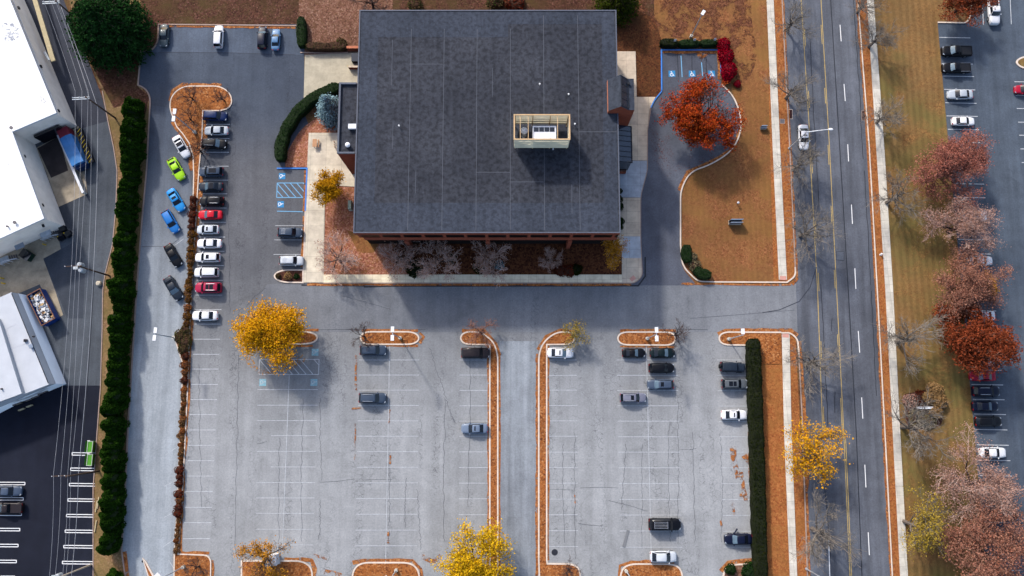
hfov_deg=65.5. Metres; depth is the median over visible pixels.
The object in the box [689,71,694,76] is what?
wheelchair marking
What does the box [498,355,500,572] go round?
fallen leaves
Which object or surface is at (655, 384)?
parked car
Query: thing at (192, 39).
bay
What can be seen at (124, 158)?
arborvitae
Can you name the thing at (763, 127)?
monument sign
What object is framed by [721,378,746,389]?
parked suv
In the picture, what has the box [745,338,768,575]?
clipped hedge
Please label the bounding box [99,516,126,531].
arborvitae
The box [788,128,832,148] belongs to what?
street lamp
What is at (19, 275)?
yard floor
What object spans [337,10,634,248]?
office building
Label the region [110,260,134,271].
arborvitae
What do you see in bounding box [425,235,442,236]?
window
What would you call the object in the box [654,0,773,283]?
mulched ground
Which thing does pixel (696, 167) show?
fallen leaves
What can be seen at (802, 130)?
moving car
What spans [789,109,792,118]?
storm drain
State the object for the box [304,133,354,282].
patio
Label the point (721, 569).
fallen leaves
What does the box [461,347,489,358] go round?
parked suv
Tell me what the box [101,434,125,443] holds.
arborvitae
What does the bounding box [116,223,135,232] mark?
arborvitae
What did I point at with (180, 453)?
grass tuft
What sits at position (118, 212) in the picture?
arborvitae
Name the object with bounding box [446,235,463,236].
window
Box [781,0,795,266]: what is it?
kerb
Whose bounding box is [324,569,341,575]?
fallen leaves
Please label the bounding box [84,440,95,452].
dump hopper
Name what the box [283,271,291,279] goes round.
shrub
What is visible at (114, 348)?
arborvitae
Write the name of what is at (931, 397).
grass clump
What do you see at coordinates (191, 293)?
kerb
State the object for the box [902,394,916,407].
shrub
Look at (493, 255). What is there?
bare tree
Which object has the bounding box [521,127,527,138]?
exhaust fan
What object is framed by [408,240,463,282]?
bare tree
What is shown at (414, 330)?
fallen leaves
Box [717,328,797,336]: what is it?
fallen leaves
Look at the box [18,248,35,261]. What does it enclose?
dumpster
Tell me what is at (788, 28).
street tree
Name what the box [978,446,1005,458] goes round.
parked car
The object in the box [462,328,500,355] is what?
fallen leaves
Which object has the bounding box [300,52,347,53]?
kerb
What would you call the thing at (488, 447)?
fallen leaves
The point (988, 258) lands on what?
parked car
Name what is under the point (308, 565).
kerb
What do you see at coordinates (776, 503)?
verge
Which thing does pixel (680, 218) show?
kerb
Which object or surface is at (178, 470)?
rounded shrub
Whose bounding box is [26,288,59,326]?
skip container
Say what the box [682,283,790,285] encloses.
fallen leaves
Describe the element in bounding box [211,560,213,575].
fallen leaves
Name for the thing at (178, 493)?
rounded shrub
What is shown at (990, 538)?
oak tree
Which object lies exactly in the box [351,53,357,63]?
waste bin
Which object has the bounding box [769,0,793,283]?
verge
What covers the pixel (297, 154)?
patio bed
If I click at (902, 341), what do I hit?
street tree
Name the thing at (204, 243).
parked car
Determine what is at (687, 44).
clipped hedge
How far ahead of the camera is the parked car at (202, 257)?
145.36 m
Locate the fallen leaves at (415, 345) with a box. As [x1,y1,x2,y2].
[384,344,417,346]
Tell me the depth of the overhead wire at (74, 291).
135.38 m
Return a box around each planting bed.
[171,87,230,575]
[904,390,942,429]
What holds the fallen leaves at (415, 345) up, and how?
on the parking lot at (421, 436)
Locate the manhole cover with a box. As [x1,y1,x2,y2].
[552,549,557,555]
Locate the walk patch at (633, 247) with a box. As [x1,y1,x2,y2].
[622,236,640,257]
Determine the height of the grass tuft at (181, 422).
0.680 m
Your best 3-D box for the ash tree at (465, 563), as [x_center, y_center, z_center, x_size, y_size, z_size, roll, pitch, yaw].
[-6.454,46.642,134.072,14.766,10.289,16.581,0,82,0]
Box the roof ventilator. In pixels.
[348,124,355,129]
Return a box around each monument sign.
[728,219,742,224]
[760,125,767,129]
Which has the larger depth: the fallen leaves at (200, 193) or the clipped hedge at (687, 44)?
the clipped hedge at (687, 44)
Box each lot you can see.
[0,386,99,575]
[139,24,751,575]
[938,0,1023,575]
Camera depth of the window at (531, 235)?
136.42 m
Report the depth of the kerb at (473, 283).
145.73 m
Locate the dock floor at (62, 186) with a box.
[37,126,87,206]
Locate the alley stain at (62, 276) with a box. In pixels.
[44,242,84,317]
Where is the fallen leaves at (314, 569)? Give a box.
[284,557,316,575]
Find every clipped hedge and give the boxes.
[274,82,338,162]
[296,16,307,48]
[306,42,346,51]
[659,38,678,48]
[678,39,700,48]
[680,244,691,262]
[692,266,711,279]
[700,39,717,47]
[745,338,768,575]
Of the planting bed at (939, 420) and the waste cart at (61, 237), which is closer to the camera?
the planting bed at (939, 420)
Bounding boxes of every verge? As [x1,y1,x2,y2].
[761,332,806,575]
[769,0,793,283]
[859,0,899,575]
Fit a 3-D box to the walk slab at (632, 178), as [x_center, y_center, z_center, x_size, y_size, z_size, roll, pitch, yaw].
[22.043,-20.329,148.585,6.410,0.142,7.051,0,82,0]
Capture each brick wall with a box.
[347,46,357,50]
[348,66,357,69]
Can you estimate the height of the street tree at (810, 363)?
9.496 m
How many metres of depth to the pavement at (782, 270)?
149.46 m
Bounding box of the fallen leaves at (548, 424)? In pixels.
[547,345,549,559]
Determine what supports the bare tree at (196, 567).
on the planting bed at (204, 100)
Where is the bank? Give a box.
[69,0,148,575]
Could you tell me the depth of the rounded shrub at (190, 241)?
146.21 m
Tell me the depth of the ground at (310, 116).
150.87 m
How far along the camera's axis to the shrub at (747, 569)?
137.63 m
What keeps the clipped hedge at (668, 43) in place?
on the mulched ground at (713, 194)
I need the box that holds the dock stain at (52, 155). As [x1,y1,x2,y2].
[38,137,67,177]
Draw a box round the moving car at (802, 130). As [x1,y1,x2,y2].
[797,124,810,149]
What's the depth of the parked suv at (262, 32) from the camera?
151.15 m
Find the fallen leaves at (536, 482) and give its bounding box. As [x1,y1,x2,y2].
[535,354,537,575]
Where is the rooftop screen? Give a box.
[514,114,569,148]
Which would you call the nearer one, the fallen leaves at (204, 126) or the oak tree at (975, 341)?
the oak tree at (975, 341)
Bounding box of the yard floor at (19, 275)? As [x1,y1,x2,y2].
[0,233,62,316]
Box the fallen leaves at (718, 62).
[717,53,719,78]
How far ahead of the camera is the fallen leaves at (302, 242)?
146.88 m
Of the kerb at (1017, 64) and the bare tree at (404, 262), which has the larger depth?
the kerb at (1017, 64)
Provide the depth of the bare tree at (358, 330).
141.95 m
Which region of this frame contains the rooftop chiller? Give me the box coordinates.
[532,126,555,138]
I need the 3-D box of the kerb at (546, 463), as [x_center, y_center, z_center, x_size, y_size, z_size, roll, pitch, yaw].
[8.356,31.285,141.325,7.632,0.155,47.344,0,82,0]
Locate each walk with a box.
[324,275,621,281]
[613,198,641,282]
[617,51,636,96]
[628,97,654,160]
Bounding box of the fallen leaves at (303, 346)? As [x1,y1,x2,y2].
[283,345,312,346]
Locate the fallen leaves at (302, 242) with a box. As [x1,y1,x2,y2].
[300,216,303,266]
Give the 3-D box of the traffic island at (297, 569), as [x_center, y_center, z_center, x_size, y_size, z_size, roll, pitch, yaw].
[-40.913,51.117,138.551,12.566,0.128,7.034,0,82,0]
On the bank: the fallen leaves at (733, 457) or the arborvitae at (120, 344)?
the arborvitae at (120, 344)
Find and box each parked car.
[0,485,22,497]
[158,24,170,47]
[161,209,179,233]
[163,243,182,267]
[163,275,183,300]
[166,187,185,211]
[167,157,185,180]
[172,134,190,158]
[192,310,218,320]
[195,252,220,262]
[197,224,219,234]
[197,238,222,248]
[198,209,222,219]
[199,181,223,191]
[205,125,228,135]
[270,29,280,50]
[461,422,487,434]
[547,348,572,358]
[620,393,645,403]
[622,347,644,357]
[647,378,673,389]
[648,362,673,373]
[649,347,674,357]
[649,550,676,563]
[720,409,746,420]
[724,528,751,545]
[946,88,972,100]
[951,116,974,126]
[960,210,986,220]
[967,256,991,265]
[968,371,995,381]
[969,311,995,320]
[971,400,997,411]
[973,415,1001,427]
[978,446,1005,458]
[991,512,1017,521]
[1013,84,1023,94]
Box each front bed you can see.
[324,186,431,274]
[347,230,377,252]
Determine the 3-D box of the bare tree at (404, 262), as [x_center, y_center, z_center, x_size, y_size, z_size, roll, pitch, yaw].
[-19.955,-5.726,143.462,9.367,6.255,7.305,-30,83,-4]
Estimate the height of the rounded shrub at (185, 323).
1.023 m
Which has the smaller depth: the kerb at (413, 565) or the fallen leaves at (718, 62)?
the kerb at (413, 565)
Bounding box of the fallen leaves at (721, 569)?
[719,558,751,571]
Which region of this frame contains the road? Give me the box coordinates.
[784,0,890,575]
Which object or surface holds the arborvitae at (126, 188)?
on the bank
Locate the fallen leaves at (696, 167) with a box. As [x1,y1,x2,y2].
[678,108,742,190]
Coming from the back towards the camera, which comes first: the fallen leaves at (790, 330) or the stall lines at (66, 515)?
the fallen leaves at (790, 330)
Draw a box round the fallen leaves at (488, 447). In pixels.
[487,346,488,568]
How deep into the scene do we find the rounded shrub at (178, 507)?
139.58 m
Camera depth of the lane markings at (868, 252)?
146.32 m
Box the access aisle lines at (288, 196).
[276,183,303,211]
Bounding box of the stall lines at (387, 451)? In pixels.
[256,225,750,560]
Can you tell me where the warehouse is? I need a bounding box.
[0,0,76,256]
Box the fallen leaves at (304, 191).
[302,170,305,210]
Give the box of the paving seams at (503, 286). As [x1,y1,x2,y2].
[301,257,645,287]
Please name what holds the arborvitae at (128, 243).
on the bank
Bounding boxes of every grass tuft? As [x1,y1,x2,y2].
[173,547,178,553]
[176,433,184,438]
[177,450,183,456]
[178,419,185,425]
[178,427,185,433]
[180,387,187,392]
[183,290,191,296]
[184,282,192,288]
[185,286,192,291]
[186,259,193,263]
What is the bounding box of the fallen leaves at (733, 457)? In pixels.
[730,448,739,477]
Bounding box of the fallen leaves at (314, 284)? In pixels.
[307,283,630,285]
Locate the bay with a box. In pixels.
[143,25,303,54]
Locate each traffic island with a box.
[242,562,310,575]
[291,332,315,342]
[353,563,417,575]
[361,332,417,343]
[462,332,496,572]
[539,333,578,575]
[619,333,674,343]
[622,565,680,575]
[720,333,780,363]
[724,565,742,575]
[1018,58,1023,66]
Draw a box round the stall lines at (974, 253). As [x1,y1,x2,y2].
[939,0,1023,570]
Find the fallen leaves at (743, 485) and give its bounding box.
[740,472,746,499]
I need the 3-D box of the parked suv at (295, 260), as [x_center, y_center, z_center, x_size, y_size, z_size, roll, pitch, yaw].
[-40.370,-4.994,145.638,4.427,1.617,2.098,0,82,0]
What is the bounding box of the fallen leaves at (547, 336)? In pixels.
[537,329,574,349]
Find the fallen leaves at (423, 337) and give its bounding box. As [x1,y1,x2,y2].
[418,332,424,343]
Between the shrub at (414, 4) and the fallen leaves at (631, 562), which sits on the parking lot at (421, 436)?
the fallen leaves at (631, 562)
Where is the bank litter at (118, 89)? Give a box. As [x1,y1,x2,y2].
[89,23,155,118]
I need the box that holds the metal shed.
[0,292,65,412]
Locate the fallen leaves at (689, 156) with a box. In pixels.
[657,136,726,170]
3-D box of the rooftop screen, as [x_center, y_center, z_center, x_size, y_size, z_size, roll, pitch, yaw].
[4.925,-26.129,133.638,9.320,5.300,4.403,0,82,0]
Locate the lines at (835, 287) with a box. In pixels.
[801,1,851,575]
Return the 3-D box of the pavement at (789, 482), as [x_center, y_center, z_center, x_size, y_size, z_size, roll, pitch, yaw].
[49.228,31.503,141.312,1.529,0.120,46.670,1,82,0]
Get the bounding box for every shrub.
[172,509,182,518]
[173,489,183,497]
[173,503,181,510]
[174,329,184,342]
[174,465,184,474]
[174,479,182,487]
[174,497,182,504]
[175,473,183,479]
[177,334,192,346]
[177,344,189,354]
[179,325,190,334]
[179,360,188,369]
[179,375,187,384]
[180,352,188,359]
[180,369,188,375]
[182,311,191,319]
[182,319,190,326]
[183,304,191,311]
[184,295,191,302]
[186,244,194,252]
[186,251,194,259]
[187,211,196,217]
[187,223,195,230]
[187,230,196,238]
[187,237,194,244]
[188,202,196,210]
[188,217,195,223]
[189,194,197,202]
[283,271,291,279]
[336,37,347,45]
[403,258,422,278]
[406,0,422,9]
[447,254,456,264]
[472,263,484,274]
[486,0,504,8]
[493,260,503,268]
[503,0,524,9]
[553,264,564,276]
[564,264,573,277]
[573,264,582,275]
[688,260,701,270]
[689,252,697,262]
[724,562,735,575]
[733,80,740,87]
[741,560,753,575]
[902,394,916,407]
[908,409,924,427]
[914,389,923,403]
[923,415,936,429]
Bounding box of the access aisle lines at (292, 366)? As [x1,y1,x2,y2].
[259,359,318,374]
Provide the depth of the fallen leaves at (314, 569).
139.05 m
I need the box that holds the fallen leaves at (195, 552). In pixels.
[179,551,208,553]
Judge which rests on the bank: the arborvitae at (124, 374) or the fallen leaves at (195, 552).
the arborvitae at (124, 374)
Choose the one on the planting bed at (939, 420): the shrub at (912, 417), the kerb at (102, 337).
the shrub at (912, 417)
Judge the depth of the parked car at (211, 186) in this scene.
147.42 m
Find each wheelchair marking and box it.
[259,379,265,385]
[277,201,283,206]
[279,173,284,178]
[310,379,316,385]
[312,349,318,355]
[669,71,674,76]
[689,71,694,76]
[708,71,714,76]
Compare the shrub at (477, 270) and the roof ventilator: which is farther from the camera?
the shrub at (477, 270)
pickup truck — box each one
[0,502,24,514]
[940,45,972,57]
[941,62,970,73]
[987,0,1000,24]
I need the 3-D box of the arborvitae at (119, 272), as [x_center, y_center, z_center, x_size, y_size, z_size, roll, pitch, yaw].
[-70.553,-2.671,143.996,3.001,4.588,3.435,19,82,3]
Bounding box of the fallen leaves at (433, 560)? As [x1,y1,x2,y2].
[423,554,439,562]
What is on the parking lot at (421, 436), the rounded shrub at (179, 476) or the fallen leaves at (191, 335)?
the fallen leaves at (191, 335)
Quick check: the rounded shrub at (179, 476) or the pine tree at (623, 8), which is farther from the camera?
the pine tree at (623, 8)
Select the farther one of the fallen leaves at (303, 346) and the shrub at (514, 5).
the shrub at (514, 5)
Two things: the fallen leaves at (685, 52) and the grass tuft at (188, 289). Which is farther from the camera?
the fallen leaves at (685, 52)
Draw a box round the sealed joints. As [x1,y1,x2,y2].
[830,0,861,575]
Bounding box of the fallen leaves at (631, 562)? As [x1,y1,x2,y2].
[618,560,673,575]
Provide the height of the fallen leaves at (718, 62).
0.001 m
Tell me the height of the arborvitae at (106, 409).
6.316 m
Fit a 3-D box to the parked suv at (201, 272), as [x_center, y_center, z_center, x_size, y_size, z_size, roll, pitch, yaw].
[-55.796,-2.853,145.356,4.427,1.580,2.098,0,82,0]
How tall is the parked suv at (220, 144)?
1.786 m
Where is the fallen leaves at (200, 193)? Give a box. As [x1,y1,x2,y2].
[194,176,202,261]
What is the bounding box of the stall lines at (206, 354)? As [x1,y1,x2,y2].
[183,124,229,538]
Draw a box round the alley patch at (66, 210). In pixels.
[59,201,72,229]
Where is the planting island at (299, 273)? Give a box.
[275,271,301,281]
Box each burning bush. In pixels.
[716,37,730,51]
[717,47,734,64]
[720,60,737,82]
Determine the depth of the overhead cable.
138.00 m
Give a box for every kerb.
[93,91,117,575]
[121,25,158,575]
[142,558,153,575]
[158,24,295,25]
[169,85,231,575]
[241,560,312,575]
[247,331,317,344]
[274,269,303,282]
[277,168,307,210]
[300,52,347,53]
[302,211,305,281]
[323,282,622,283]
[352,562,419,575]
[360,331,419,344]
[460,331,498,574]
[538,331,580,575]
[617,331,675,345]
[620,563,682,575]
[623,108,650,283]
[661,49,721,90]
[680,86,778,282]
[718,331,780,345]
[778,267,795,282]
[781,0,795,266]
[781,332,799,353]
[798,355,807,575]
[857,0,892,575]
[938,5,971,23]
[1016,56,1023,68]
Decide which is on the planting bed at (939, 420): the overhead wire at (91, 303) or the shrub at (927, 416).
the shrub at (927, 416)
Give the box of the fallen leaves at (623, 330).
[620,329,675,331]
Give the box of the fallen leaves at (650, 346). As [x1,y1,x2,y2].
[620,346,673,347]
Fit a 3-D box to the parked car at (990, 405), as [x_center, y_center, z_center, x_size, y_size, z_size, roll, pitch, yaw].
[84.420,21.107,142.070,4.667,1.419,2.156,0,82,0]
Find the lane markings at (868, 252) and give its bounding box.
[810,1,876,558]
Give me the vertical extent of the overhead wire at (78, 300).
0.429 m
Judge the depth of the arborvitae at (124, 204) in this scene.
144.06 m
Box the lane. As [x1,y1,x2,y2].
[122,105,192,575]
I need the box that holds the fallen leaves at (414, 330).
[362,329,417,331]
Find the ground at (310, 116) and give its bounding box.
[64,0,969,513]
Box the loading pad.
[304,52,357,96]
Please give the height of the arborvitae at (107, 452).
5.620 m
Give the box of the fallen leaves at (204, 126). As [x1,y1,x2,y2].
[202,120,206,148]
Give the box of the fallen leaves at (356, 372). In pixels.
[355,355,356,389]
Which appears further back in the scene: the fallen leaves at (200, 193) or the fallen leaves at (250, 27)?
the fallen leaves at (250, 27)
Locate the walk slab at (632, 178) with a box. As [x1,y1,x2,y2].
[620,161,646,197]
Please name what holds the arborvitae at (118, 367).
on the bank
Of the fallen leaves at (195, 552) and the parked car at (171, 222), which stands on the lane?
the parked car at (171, 222)
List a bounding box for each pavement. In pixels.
[767,0,786,279]
[782,334,796,575]
[867,0,907,575]
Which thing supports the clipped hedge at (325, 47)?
on the lawn at (224, 11)
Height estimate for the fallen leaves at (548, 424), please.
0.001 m
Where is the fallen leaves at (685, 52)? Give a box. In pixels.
[663,51,716,53]
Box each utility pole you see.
[42,0,69,12]
[51,470,99,476]
[51,564,91,575]
[64,262,109,276]
[72,96,115,118]
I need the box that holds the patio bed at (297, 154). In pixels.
[285,118,337,166]
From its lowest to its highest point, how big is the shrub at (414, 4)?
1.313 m
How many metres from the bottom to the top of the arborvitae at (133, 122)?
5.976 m
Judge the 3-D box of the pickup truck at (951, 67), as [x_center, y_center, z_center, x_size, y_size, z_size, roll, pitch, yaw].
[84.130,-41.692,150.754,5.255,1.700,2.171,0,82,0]
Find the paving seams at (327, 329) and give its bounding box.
[143,52,706,329]
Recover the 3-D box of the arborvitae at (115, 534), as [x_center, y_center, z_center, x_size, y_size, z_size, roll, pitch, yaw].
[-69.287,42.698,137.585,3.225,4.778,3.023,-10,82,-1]
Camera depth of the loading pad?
151.57 m
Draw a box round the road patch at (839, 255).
[836,251,843,260]
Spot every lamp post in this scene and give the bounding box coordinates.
[152,327,174,340]
[154,565,185,575]
[172,109,196,133]
[391,326,401,340]
[645,327,657,340]
[689,10,705,38]
[727,329,744,340]
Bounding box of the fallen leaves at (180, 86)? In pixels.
[168,83,221,100]
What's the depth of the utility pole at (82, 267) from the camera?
136.75 m
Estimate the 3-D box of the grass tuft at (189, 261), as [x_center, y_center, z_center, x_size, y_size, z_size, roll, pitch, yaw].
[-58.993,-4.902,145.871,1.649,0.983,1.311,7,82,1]
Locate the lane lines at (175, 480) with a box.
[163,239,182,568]
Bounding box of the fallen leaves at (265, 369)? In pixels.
[242,352,304,374]
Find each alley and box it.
[19,71,116,385]
[25,0,106,128]
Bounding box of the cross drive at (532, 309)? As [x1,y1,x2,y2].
[246,284,797,331]
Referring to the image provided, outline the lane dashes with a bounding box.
[828,26,869,575]
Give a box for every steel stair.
[0,254,17,265]
[38,230,59,241]
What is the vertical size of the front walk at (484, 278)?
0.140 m
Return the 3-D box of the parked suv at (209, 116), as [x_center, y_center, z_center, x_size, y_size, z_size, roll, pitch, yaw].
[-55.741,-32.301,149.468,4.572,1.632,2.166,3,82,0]
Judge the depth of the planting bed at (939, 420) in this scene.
142.69 m
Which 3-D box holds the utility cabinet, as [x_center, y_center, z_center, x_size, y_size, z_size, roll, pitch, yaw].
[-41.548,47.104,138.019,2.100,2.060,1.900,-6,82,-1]
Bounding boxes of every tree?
[61,0,158,75]
[177,85,203,108]
[178,106,199,128]
[180,557,208,575]
[186,137,208,162]
[210,86,229,104]
[228,297,310,374]
[233,535,295,575]
[309,167,345,207]
[314,92,338,131]
[314,230,361,285]
[347,0,388,9]
[349,321,373,348]
[376,240,416,281]
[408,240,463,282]
[430,515,516,575]
[463,319,496,349]
[471,240,511,287]
[538,247,562,271]
[561,319,592,351]
[562,554,582,575]
[591,0,641,27]
[600,234,629,270]
[654,73,747,151]
[662,317,690,349]
[761,66,824,119]
[771,0,821,40]
[773,129,827,195]
[781,416,853,488]
[783,194,846,262]
[783,334,856,404]
[788,488,865,569]
[847,0,891,25]
[852,13,907,52]
[859,93,908,138]
[866,165,925,227]
[872,306,948,376]
[881,386,959,462]
[897,128,999,212]
[899,482,956,558]
[916,191,1006,257]
[918,477,1023,575]
[925,420,1023,537]
[930,238,1014,326]
[931,291,1023,380]
[938,0,1000,26]
[982,271,999,295]
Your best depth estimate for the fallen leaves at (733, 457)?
141.42 m
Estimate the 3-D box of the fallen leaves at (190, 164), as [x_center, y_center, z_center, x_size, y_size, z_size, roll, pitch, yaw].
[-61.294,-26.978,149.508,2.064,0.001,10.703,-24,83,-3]
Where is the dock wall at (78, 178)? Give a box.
[57,135,86,194]
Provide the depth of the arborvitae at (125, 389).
140.53 m
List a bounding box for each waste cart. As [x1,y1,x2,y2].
[56,233,65,240]
[58,225,66,232]
[64,230,73,237]
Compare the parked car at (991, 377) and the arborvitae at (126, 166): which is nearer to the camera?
the parked car at (991, 377)
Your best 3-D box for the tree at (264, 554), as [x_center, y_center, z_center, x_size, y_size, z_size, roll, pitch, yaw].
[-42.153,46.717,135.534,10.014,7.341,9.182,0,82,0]
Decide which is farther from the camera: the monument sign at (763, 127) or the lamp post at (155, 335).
the monument sign at (763, 127)
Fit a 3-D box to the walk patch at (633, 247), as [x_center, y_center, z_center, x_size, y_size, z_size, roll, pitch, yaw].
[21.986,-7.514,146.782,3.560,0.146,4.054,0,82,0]
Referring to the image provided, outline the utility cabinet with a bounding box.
[265,552,279,566]
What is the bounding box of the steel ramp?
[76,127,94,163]
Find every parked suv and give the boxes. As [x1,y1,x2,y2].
[194,266,219,277]
[195,281,222,293]
[199,166,223,177]
[200,195,224,206]
[201,138,227,149]
[202,110,227,121]
[213,25,224,48]
[256,27,268,49]
[277,227,302,238]
[279,255,303,265]
[358,392,386,404]
[360,344,386,356]
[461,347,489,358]
[648,518,680,531]
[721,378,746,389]
[971,385,999,397]
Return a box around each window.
[361,235,379,236]
[382,235,400,236]
[404,235,421,236]
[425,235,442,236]
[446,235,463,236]
[467,235,484,236]
[488,235,505,236]
[509,235,526,236]
[531,235,548,236]
[552,235,569,236]
[573,235,590,236]
[594,235,611,236]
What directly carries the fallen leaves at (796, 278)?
on the road
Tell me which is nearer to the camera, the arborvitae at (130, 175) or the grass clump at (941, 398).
the grass clump at (941, 398)
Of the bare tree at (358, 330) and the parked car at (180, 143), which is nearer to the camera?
the bare tree at (358, 330)
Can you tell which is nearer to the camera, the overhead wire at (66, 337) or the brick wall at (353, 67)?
the overhead wire at (66, 337)
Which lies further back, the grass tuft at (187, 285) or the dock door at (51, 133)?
the dock door at (51, 133)
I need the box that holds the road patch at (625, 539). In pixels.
[622,530,628,546]
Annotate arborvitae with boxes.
[95,541,121,555]
[97,492,126,506]
[98,447,127,458]
[98,508,126,520]
[99,401,128,417]
[99,471,126,487]
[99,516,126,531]
[99,536,122,545]
[100,414,130,431]
[100,454,127,466]
[100,498,126,512]
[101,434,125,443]
[101,439,124,449]
[101,461,126,473]
[101,485,123,490]
[101,485,126,496]
[102,529,123,538]
[103,389,130,404]
[104,374,129,386]
[105,277,135,290]
[105,428,126,436]
[106,358,129,365]
[106,360,128,372]
[106,369,129,378]
[106,567,123,575]
[107,312,134,329]
[107,326,130,334]
[107,346,130,354]
[107,350,129,362]
[107,385,130,394]
[108,285,137,299]
[108,330,133,347]
[110,248,138,263]
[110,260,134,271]
[110,341,129,350]
[111,297,133,304]
[112,235,136,249]
[112,302,134,312]
[113,268,133,275]
[113,311,132,315]
[114,208,138,220]
[114,246,136,258]
[114,273,136,285]
[115,199,140,214]
[115,230,136,241]
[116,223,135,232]
[117,185,139,196]
[117,191,141,205]
[118,136,146,151]
[118,178,138,190]
[118,216,138,227]
[119,122,146,138]
[119,132,144,142]
[119,163,142,177]
[120,146,146,160]
[120,154,142,170]
[121,102,144,117]
[121,116,146,131]
[122,170,141,184]
[123,96,144,107]
[125,113,145,121]
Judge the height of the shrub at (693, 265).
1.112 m
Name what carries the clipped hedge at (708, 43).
on the mulched ground at (713, 194)
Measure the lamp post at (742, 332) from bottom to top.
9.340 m
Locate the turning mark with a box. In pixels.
[762,267,816,312]
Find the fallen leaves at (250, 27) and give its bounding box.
[159,25,295,28]
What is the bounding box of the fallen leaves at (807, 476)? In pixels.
[799,341,810,575]
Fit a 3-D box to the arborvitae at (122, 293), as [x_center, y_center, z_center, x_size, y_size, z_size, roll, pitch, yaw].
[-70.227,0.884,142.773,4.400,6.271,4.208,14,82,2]
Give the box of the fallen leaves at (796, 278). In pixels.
[789,170,797,284]
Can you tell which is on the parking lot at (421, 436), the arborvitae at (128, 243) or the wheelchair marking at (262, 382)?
the wheelchair marking at (262, 382)
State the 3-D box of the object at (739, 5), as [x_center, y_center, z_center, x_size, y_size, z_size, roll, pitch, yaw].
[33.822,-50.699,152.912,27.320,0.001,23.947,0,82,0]
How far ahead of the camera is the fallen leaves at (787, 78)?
151.60 m
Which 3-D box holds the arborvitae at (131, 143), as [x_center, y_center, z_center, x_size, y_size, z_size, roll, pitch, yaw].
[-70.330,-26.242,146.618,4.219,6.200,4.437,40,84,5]
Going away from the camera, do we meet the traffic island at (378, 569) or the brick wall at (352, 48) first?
the traffic island at (378, 569)
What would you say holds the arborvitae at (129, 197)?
on the bank
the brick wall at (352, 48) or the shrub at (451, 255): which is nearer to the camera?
the shrub at (451, 255)
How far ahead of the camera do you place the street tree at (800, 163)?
143.98 m
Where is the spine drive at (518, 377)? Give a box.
[499,341,537,575]
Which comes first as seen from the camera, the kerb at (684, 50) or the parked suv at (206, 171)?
the parked suv at (206, 171)
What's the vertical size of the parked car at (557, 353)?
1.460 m
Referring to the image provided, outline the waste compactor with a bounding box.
[57,126,89,171]
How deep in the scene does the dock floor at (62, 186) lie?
148.48 m
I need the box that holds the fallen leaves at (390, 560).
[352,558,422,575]
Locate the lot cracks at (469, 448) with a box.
[198,170,790,558]
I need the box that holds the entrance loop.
[632,51,739,284]
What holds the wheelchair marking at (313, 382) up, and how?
on the parking lot at (421, 436)
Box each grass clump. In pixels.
[922,391,936,404]
[925,382,944,397]
[928,406,942,418]
[930,392,948,407]
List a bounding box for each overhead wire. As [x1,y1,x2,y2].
[43,0,74,575]
[51,2,81,574]
[56,3,87,567]
[58,4,90,571]
[61,7,97,575]
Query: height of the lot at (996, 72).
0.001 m
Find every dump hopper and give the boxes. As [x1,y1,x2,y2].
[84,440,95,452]
[84,453,95,465]
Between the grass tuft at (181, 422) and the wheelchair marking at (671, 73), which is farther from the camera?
the wheelchair marking at (671, 73)
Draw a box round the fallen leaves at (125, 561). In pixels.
[123,551,128,575]
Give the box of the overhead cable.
[80,272,94,470]
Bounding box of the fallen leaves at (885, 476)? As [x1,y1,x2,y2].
[856,3,891,575]
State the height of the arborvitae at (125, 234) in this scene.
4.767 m
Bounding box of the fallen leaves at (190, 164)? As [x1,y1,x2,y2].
[171,121,192,170]
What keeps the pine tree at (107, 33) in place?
on the bank
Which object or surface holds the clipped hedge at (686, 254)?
on the mulched ground at (713, 194)
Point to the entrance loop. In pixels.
(660, 220)
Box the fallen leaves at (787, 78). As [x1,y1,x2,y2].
[783,0,792,169]
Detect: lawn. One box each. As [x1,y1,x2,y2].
[140,0,699,55]
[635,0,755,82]
[874,0,985,575]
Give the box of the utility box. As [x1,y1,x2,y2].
[348,200,352,210]
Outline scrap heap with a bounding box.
[30,291,53,322]
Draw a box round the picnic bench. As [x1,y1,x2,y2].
[312,139,318,146]
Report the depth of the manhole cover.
139.26 m
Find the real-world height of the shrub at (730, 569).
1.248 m
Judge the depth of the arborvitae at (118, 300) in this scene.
142.14 m
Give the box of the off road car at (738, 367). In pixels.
[718,361,745,372]
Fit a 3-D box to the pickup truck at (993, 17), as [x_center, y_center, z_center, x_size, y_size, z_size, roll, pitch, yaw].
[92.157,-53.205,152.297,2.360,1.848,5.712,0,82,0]
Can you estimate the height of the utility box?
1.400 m
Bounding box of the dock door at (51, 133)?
[33,125,62,142]
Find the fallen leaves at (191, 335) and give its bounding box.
[179,318,193,552]
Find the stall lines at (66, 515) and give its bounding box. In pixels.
[0,452,94,564]
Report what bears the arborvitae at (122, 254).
on the bank

